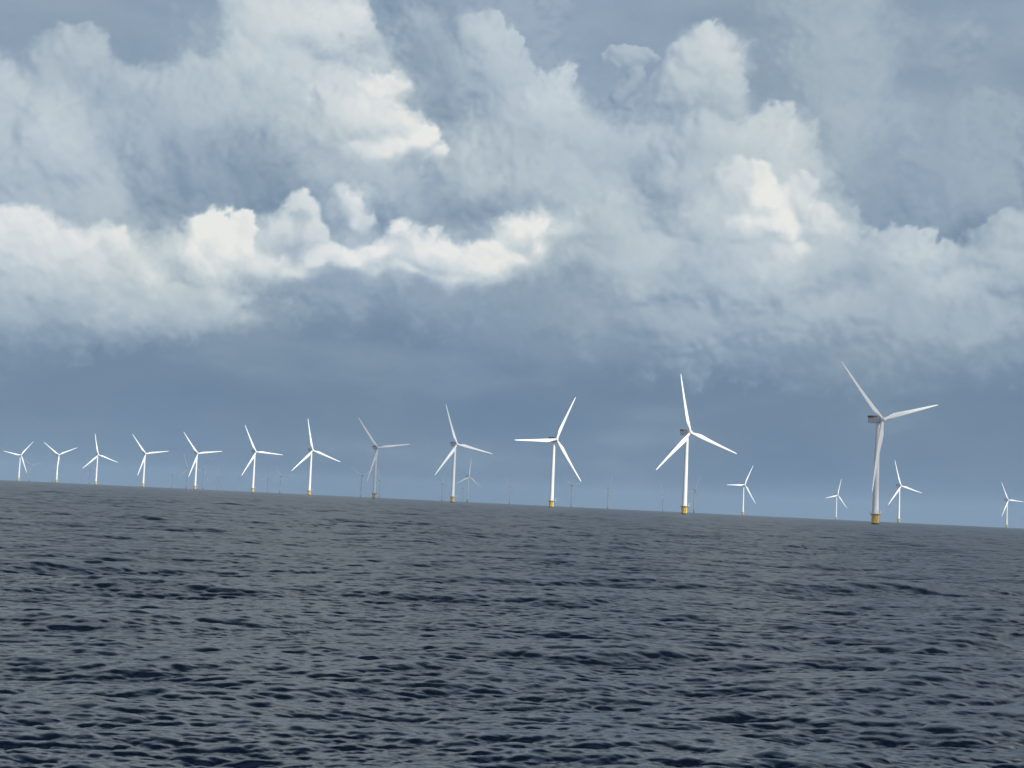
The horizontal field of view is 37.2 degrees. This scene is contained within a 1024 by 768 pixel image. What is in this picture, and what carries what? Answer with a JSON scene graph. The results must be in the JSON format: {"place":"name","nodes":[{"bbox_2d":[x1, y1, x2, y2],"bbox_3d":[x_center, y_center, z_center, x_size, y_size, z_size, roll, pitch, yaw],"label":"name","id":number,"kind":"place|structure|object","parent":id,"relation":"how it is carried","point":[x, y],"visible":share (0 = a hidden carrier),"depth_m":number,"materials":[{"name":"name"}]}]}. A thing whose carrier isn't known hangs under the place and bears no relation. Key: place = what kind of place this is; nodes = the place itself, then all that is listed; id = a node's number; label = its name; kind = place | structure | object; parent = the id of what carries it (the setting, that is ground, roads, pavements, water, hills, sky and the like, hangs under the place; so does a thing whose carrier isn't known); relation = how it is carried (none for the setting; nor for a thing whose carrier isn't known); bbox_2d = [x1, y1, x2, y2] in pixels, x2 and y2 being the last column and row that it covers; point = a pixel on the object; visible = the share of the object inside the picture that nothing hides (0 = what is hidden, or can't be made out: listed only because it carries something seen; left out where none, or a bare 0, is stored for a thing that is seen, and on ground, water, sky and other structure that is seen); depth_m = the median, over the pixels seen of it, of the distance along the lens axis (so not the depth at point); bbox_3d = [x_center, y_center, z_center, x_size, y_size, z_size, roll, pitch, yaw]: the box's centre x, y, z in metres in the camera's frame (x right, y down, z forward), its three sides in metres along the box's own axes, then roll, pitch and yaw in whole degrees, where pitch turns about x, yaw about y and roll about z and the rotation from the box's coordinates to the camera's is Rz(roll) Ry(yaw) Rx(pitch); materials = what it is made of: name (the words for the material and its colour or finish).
{"place":"outdoors","nodes":[
{"label":"outdoors","id":0,"kind":"place"},
{"bbox_2d":[0,0,1023,528],"bbox_3d":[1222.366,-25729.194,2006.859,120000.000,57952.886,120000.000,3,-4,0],"label":"sky","id":1,"kind":"structure","parent":0,"point":[498,228],"depth_m":58569.94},
{"bbox_2d":[0,480,1023,767],"bbox_3d":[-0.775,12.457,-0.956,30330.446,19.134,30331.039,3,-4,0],"label":"sea","id":2,"kind":"structure","parent":0,"point":[172,628],"depth_m":40.40,"materials":[{"name":"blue liquid"}]},
{"bbox_2d":[5,442,32,480],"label":"wind turbine","id":3,"kind":"object","parent":2,"relation":"in","point":[20,455],"visible":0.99,"depth_m":4858.97,"materials":[{"name":"metal"}]},
{"bbox_2d":[23,458,40,480],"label":"wind turbine","id":4,"kind":"object","parent":2,"relation":"in","point":[30,468],"visible":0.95,"depth_m":7801.26,"materials":[{"name":"white metal"}]},
{"bbox_2d":[44,442,75,482],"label":"wind turbine","id":5,"kind":"object","parent":2,"relation":"in","point":[57,454],"visible":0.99,"depth_m":4479.74,"materials":[{"name":"metal"}]},
{"bbox_2d":[83,435,115,484],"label":"wind turbine","id":6,"kind":"object","parent":2,"relation":"in","point":[97,455],"visible":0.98,"depth_m":4201.19,"materials":[{"name":"metal"}]},
{"bbox_2d":[133,435,167,486],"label":"wind turbine","id":7,"kind":"object","parent":2,"relation":"in","point":[144,453],"visible":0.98,"depth_m":3754.10,"materials":[{"name":"metal"}]},
{"bbox_2d":[180,455,200,488],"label":"wind turbine","id":8,"kind":"object","parent":2,"relation":"in","point":[187,467],"visible":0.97,"depth_m":5960.47,"materials":[{"name":"white metal"}]},
{"bbox_2d":[184,433,221,489],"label":"wind turbine","id":9,"kind":"object","parent":2,"relation":"in","point":[195,460],"visible":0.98,"depth_m":3473.81,"materials":[{"name":"metal"}]},
{"bbox_2d":[194,459,211,488],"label":"wind turbine","id":10,"kind":"object","parent":2,"relation":"in","point":[203,473],"visible":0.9,"depth_m":6349.90,"materials":[{"name":"white metal"}]},
{"bbox_2d":[242,426,280,491],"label":"wind turbine","id":11,"kind":"object","parent":2,"relation":"in","point":[254,451],"visible":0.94,"depth_m":3088.38,"materials":[{"name":"metal"}]},
{"bbox_2d":[293,421,339,494],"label":"wind turbine","id":12,"kind":"object","parent":2,"relation":"in","point":[311,450],"visible":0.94,"depth_m":2794.55,"materials":[{"name":"metal"}]},
{"bbox_2d":[351,467,371,496],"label":"wind turbine","id":13,"kind":"object","parent":2,"relation":"in","point":[361,475],"visible":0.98,"depth_m":5855.26,"materials":[{"name":"white metal"}]},
{"bbox_2d":[359,419,408,497],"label":"wind turbine","id":14,"kind":"object","parent":2,"relation":"in","point":[376,448],"visible":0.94,"depth_m":2469.07,"materials":[{"name":"metal"}]},
{"bbox_2d":[435,476,447,500],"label":"wind turbine","id":15,"kind":"object","parent":2,"relation":"in","point":[442,487],"visible":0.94,"depth_m":7221.01,"materials":[{"name":"white metal"}]},
{"bbox_2d":[435,405,491,502],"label":"wind turbine","id":16,"kind":"object","parent":2,"relation":"in","point":[455,444],"visible":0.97,"depth_m":2152.80,"materials":[{"name":"metal"}]},
{"bbox_2d":[458,463,476,501],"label":"wind turbine","id":17,"kind":"object","parent":2,"relation":"in","point":[468,482],"visible":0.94,"depth_m":4924.35,"materials":[{"name":"metal"}]},
{"bbox_2d":[504,478,517,503],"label":"wind turbine","id":18,"kind":"object","parent":2,"relation":"in","point":[509,490],"visible":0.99,"depth_m":7059.10,"materials":[{"name":"white metal"}]},
{"bbox_2d":[517,397,580,507],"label":"wind turbine","id":19,"kind":"object","parent":2,"relation":"in","point":[554,440],"visible":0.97,"depth_m":1841.33,"materials":[{"name":"metal"}]},
{"bbox_2d":[565,478,582,506],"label":"wind turbine","id":20,"kind":"object","parent":2,"relation":"in","point":[571,485],"visible":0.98,"depth_m":5900.17,"materials":[{"name":"white metal"}]},
{"bbox_2d":[599,477,616,508],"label":"wind turbine","id":21,"kind":"object","parent":2,"relation":"in","point":[608,489],"visible":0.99,"depth_m":6201.67,"materials":[{"name":"white metal"}]},
{"bbox_2d":[687,480,702,512],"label":"wind turbine","id":22,"kind":"object","parent":2,"relation":"in","point":[694,491],"visible":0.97,"depth_m":5634.69,"materials":[{"name":"metal"}]},
{"bbox_2d":[656,376,736,514],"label":"wind turbine","id":23,"kind":"object","parent":2,"relation":"in","point":[685,440],"visible":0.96,"depth_m":1526.60,"materials":[{"name":"metal"}]},
{"bbox_2d":[732,467,755,514],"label":"wind turbine","id":24,"kind":"object","parent":2,"relation":"in","point":[743,485],"visible":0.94,"depth_m":4080.90,"materials":[{"name":"metal"}]},
{"bbox_2d":[827,479,846,519],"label":"wind turbine","id":25,"kind":"object","parent":2,"relation":"in","point":[835,495],"visible":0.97,"depth_m":5098.52,"materials":[{"name":"metal"}]},
{"bbox_2d":[842,362,936,524],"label":"wind turbine","id":26,"kind":"object","parent":2,"relation":"in","point":[880,420],"visible":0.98,"depth_m":1189.98,"materials":[{"name":"metal"}]},
{"bbox_2d":[888,462,920,522],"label":"wind turbine","id":27,"kind":"object","parent":2,"relation":"in","point":[898,490],"visible":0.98,"depth_m":3387.31,"materials":[{"name":"metal"}]},
{"bbox_2d":[1002,484,1021,527],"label":"wind turbine","id":28,"kind":"object","parent":2,"relation":"in","point":[1006,508],"visible":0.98,"depth_m":4508.36,"materials":[{"name":"metal"}]}
]}

